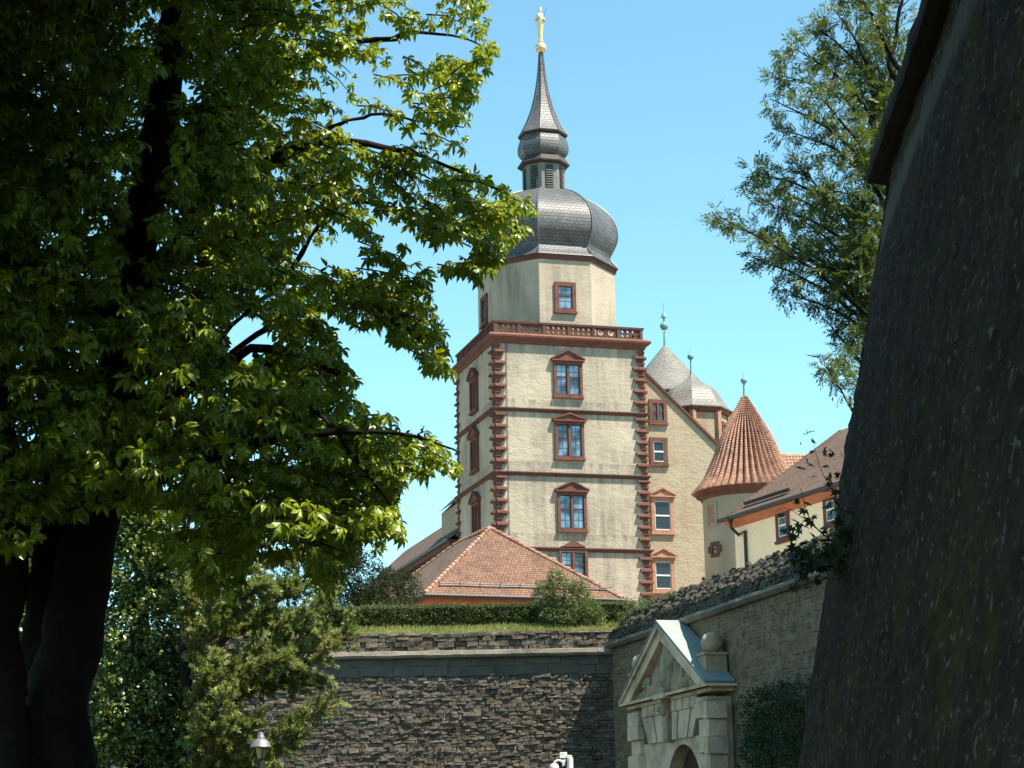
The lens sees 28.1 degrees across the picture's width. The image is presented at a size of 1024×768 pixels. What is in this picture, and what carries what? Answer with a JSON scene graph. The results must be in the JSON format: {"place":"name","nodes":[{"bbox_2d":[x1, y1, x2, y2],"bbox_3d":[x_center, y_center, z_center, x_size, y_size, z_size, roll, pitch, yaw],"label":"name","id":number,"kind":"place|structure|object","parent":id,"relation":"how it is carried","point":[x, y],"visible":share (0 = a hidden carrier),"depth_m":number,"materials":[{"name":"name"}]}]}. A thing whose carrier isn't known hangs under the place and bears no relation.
{"place":"outdoors","nodes":[
{"label":"outdoors","id":0,"kind":"place"},
{"bbox_2d":[104,621,619,638],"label":"lawn","id":1,"kind":"structure","parent":0,"point":[456,630],"depth_m":66.52,"materials":[{"name":"plant"}]},
{"bbox_2d":[246,599,636,630],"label":"hedge","id":2,"kind":"object","parent":1,"relation":"on","point":[459,614],"visible":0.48,"depth_m":67.39,"materials":[{"name":"green plant"}]},
{"bbox_2d":[530,567,608,627],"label":"bush","id":3,"kind":"object","parent":1,"relation":"on","point":[550,604],"visible":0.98,"depth_m":66.79,"materials":[{"name":"green plant"}]},
{"bbox_2d":[11,0,920,630],"label":"sky","id":4,"kind":"structure","parent":0,"point":[656,102],"materials":[{"name":"blue"}]},
{"bbox_2d":[550,752,572,767],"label":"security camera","id":5,"kind":"object","parent":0,"point":[568,762],"visible":1,"depth_m":51.16,"materials":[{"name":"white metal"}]},
{"label":"ground","id":6,"kind":"structure","parent":0,"visible":0},
{"bbox_2d":[18,505,239,767],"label":"ivy","id":7,"kind":"object","parent":6,"relation":"on","point":[139,734],"visible":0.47,"depth_m":37.41,"materials":[{"name":"green plant"}]},
{"bbox_2d":[250,732,270,767],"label":"street lamp","id":8,"kind":"object","parent":6,"relation":"on","point":[260,744],"visible":1,"depth_m":34.24,"materials":[{"name":"metal"}]},
{"bbox_2d":[171,510,361,767],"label":"pine tree","id":9,"kind":"object","parent":6,"relation":"on","point":[283,665],"visible":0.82,"depth_m":36.49,"materials":[{"name":"green plant"}]},
{"bbox_2d":[0,0,540,767],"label":"chestnut tree","id":10,"kind":"object","parent":6,"relation":"on","point":[96,456],"visible":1,"depth_m":19.27,"materials":[{"name":"green plant"}]},
{"bbox_2d":[89,630,615,767],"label":"bastion wall","id":11,"kind":"structure","parent":6,"relation":"on","point":[523,699],"depth_m":64.38,"materials":[{"name":"stone"}]},
{"bbox_2d":[617,620,736,767],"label":"gateway","id":12,"kind":"object","parent":6,"relation":"on","point":[679,675],"visible":1,"depth_m":56.79,"materials":[{"name":"beige stone"}]},
{"bbox_2d":[683,748,698,767],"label":"doorway","id":13,"kind":"structure","parent":12,"relation":"in","point":[690,761],"depth_m":56.98,"materials":[{"name":"brown wood"}]},
{"bbox_2d":[605,528,833,767],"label":"bastion wall","id":14,"kind":"structure","parent":6,"relation":"on","point":[760,619],"depth_m":53.66,"materials":[{"name":"stone"}]},
{"bbox_2d":[609,590,674,626],"bbox_3d":[4.621,7.022,63.611,1.844,1.137,4.288,5,-14,-24],"label":"creeper","id":15,"kind":"object","parent":14,"relation":"attached to","point":[644,603],"visible":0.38,"depth_m":64.26,"materials":[{"name":"green plant"}]},
{"bbox_2d":[733,673,811,767],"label":"ivy","id":16,"kind":"object","parent":6,"relation":"on","point":[765,753],"visible":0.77,"depth_m":49.88,"materials":[{"name":"green plant"}]},
{"bbox_2d":[695,0,918,411],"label":"ash tree","id":17,"kind":"object","parent":6,"relation":"on","point":[836,275],"visible":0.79,"depth_m":32.91,"materials":[{"name":"green plant"}]},
{"bbox_2d":[798,0,1023,767],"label":"buttress wall","id":18,"kind":"structure","parent":6,"relation":"on","point":[919,659],"depth_m":13.77,"materials":[{"name":"stone"}]},
{"bbox_2d":[775,430,859,601],"bbox_3d":[2.991,1.272,19.744,0.981,1.781,1.016,-1,-13,0],"label":"maple sapling","id":19,"kind":"object","parent":18,"relation":"attached to","point":[827,553],"visible":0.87,"depth_m":19.55,"materials":[{"name":"green plant"}]},
{"label":"terrain","id":20,"kind":"structure","parent":0,"visible":0},
{"bbox_2d":[279,547,423,608],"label":"shrub","id":21,"kind":"object","parent":20,"relation":"on","point":[355,590],"visible":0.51,"depth_m":82.35,"materials":[{"name":"green plant"}]},
{"bbox_2d":[352,527,457,605],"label":"wing","id":22,"kind":"structure","parent":20,"relation":"on","point":[419,554],"depth_m":152.69,"materials":[{"name":"tile"}]},
{"bbox_2d":[378,525,624,607],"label":"pavilion","id":23,"kind":"structure","parent":20,"relation":"on","point":[489,564],"depth_m":104.01,"materials":[{"name":"brown tile"}]},
{"bbox_2d":[452,42,654,605],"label":"castle tower","id":24,"kind":"structure","parent":20,"relation":"on","point":[551,415],"depth_m":135.05,"materials":[{"name":"paint"}]},
{"bbox_2d":[466,367,478,415],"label":"window","id":25,"kind":"structure","parent":24,"relation":"in","point":[472,377],"depth_m":137.99,"materials":[{"name":"red stone"}]},
{"bbox_2d":[467,426,479,475],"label":"window","id":26,"kind":"structure","parent":24,"relation":"in","point":[473,434],"depth_m":137.05,"materials":[{"name":"red stone"}]},
{"bbox_2d":[468,491,480,533],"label":"window","id":27,"kind":"structure","parent":24,"relation":"in","point":[474,500],"depth_m":136.02,"materials":[{"name":"red stone"}]},
{"bbox_2d":[479,293,487,329],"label":"window","id":28,"kind":"structure","parent":24,"relation":"in","point":[484,299],"depth_m":139.71,"materials":[{"name":"red stone"}]},
{"bbox_2d":[535,7,546,42],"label":"statue","id":29,"kind":"object","parent":24,"relation":"on","point":[540,19],"visible":1,"depth_m":145.48,"materials":[{"name":"metal"}]},
{"bbox_2d":[554,281,577,313],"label":"window","id":30,"kind":"structure","parent":24,"relation":"in","point":[564,292],"depth_m":136.65,"materials":[{"name":"red stone"}]},
{"bbox_2d":[550,349,585,398],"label":"window","id":31,"kind":"structure","parent":24,"relation":"in","point":[567,365],"depth_m":134.86,"materials":[{"name":"red stone"}]},
{"bbox_2d":[552,412,586,460],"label":"window","id":32,"kind":"structure","parent":24,"relation":"in","point":[568,427],"depth_m":133.94,"materials":[{"name":"red stone"}]},
{"bbox_2d":[554,480,589,532],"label":"window","id":33,"kind":"structure","parent":24,"relation":"in","point":[571,496],"depth_m":132.90,"materials":[{"name":"red stone"}]},
{"bbox_2d":[559,549,588,577],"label":"window","id":34,"kind":"structure","parent":24,"relation":"in","point":[577,560],"depth_m":132.16,"materials":[{"name":"red glass"}]},
{"bbox_2d":[440,372,717,599],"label":"palace wing","id":35,"kind":"structure","parent":20,"relation":"on","point":[682,445],"depth_m":137.67,"materials":[{"name":"beige paint"}]},
{"bbox_2d":[649,399,668,425],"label":"window","id":36,"kind":"structure","parent":35,"relation":"in","point":[657,407],"depth_m":138.43,"materials":[{"name":"red stone"}]},
{"bbox_2d":[649,437,669,466],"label":"window","id":37,"kind":"structure","parent":35,"relation":"in","point":[658,445],"depth_m":137.83,"materials":[{"name":"red stone"}]},
{"bbox_2d":[648,487,676,534],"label":"window","id":38,"kind":"structure","parent":35,"relation":"in","point":[662,508],"depth_m":136.92,"materials":[{"name":"red stone"}]},
{"bbox_2d":[650,547,676,593],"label":"window","id":39,"kind":"structure","parent":35,"relation":"in","point":[663,576],"depth_m":135.99,"materials":[{"name":"red stone"}]},
{"bbox_2d":[645,304,701,391],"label":"round tower","id":40,"kind":"structure","parent":20,"relation":"on","point":[668,370],"depth_m":157.50,"materials":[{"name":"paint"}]},
{"bbox_2d":[668,350,732,441],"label":"stair turret","id":41,"kind":"object","parent":20,"relation":"on","point":[706,408],"visible":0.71,"depth_m":148.34,"materials":[{"name":"paint"}]},
{"bbox_2d":[722,421,726,431],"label":"window","id":42,"kind":"structure","parent":41,"relation":"in","point":[723,423],"depth_m":148.55,"materials":[{"name":"red stone"}]},
{"bbox_2d":[690,373,787,578],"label":"round turret","id":43,"kind":"object","parent":20,"relation":"on","point":[747,462],"visible":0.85,"depth_m":121.96,"materials":[{"name":"tile"}]},
{"bbox_2d":[710,541,719,557],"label":"window","id":44,"kind":"structure","parent":43,"relation":"in","point":[712,544],"depth_m":121.27,"materials":[{"name":"red stone"}]},
{"bbox_2d":[717,428,847,568],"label":"cream house","id":45,"kind":"structure","parent":20,"relation":"on","point":[755,523],"depth_m":102.84,"materials":[{"name":"beige paint"}]},
{"bbox_2d":[774,511,789,544],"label":"window","id":46,"kind":"structure","parent":45,"relation":"in","point":[780,523],"depth_m":101.33,"materials":[{"name":"red stone"}]},
{"bbox_2d":[822,496,837,529],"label":"window","id":47,"kind":"structure","parent":45,"relation":"in","point":[827,518],"depth_m":97.47,"materials":[{"name":"red glass"}]},
{"bbox_2d":[781,453,806,467],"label":"tiled wing","id":48,"kind":"structure","parent":20,"relation":"on","point":[790,460],"depth_m":139.97,"materials":[{"name":"orange tile"}]}
]}

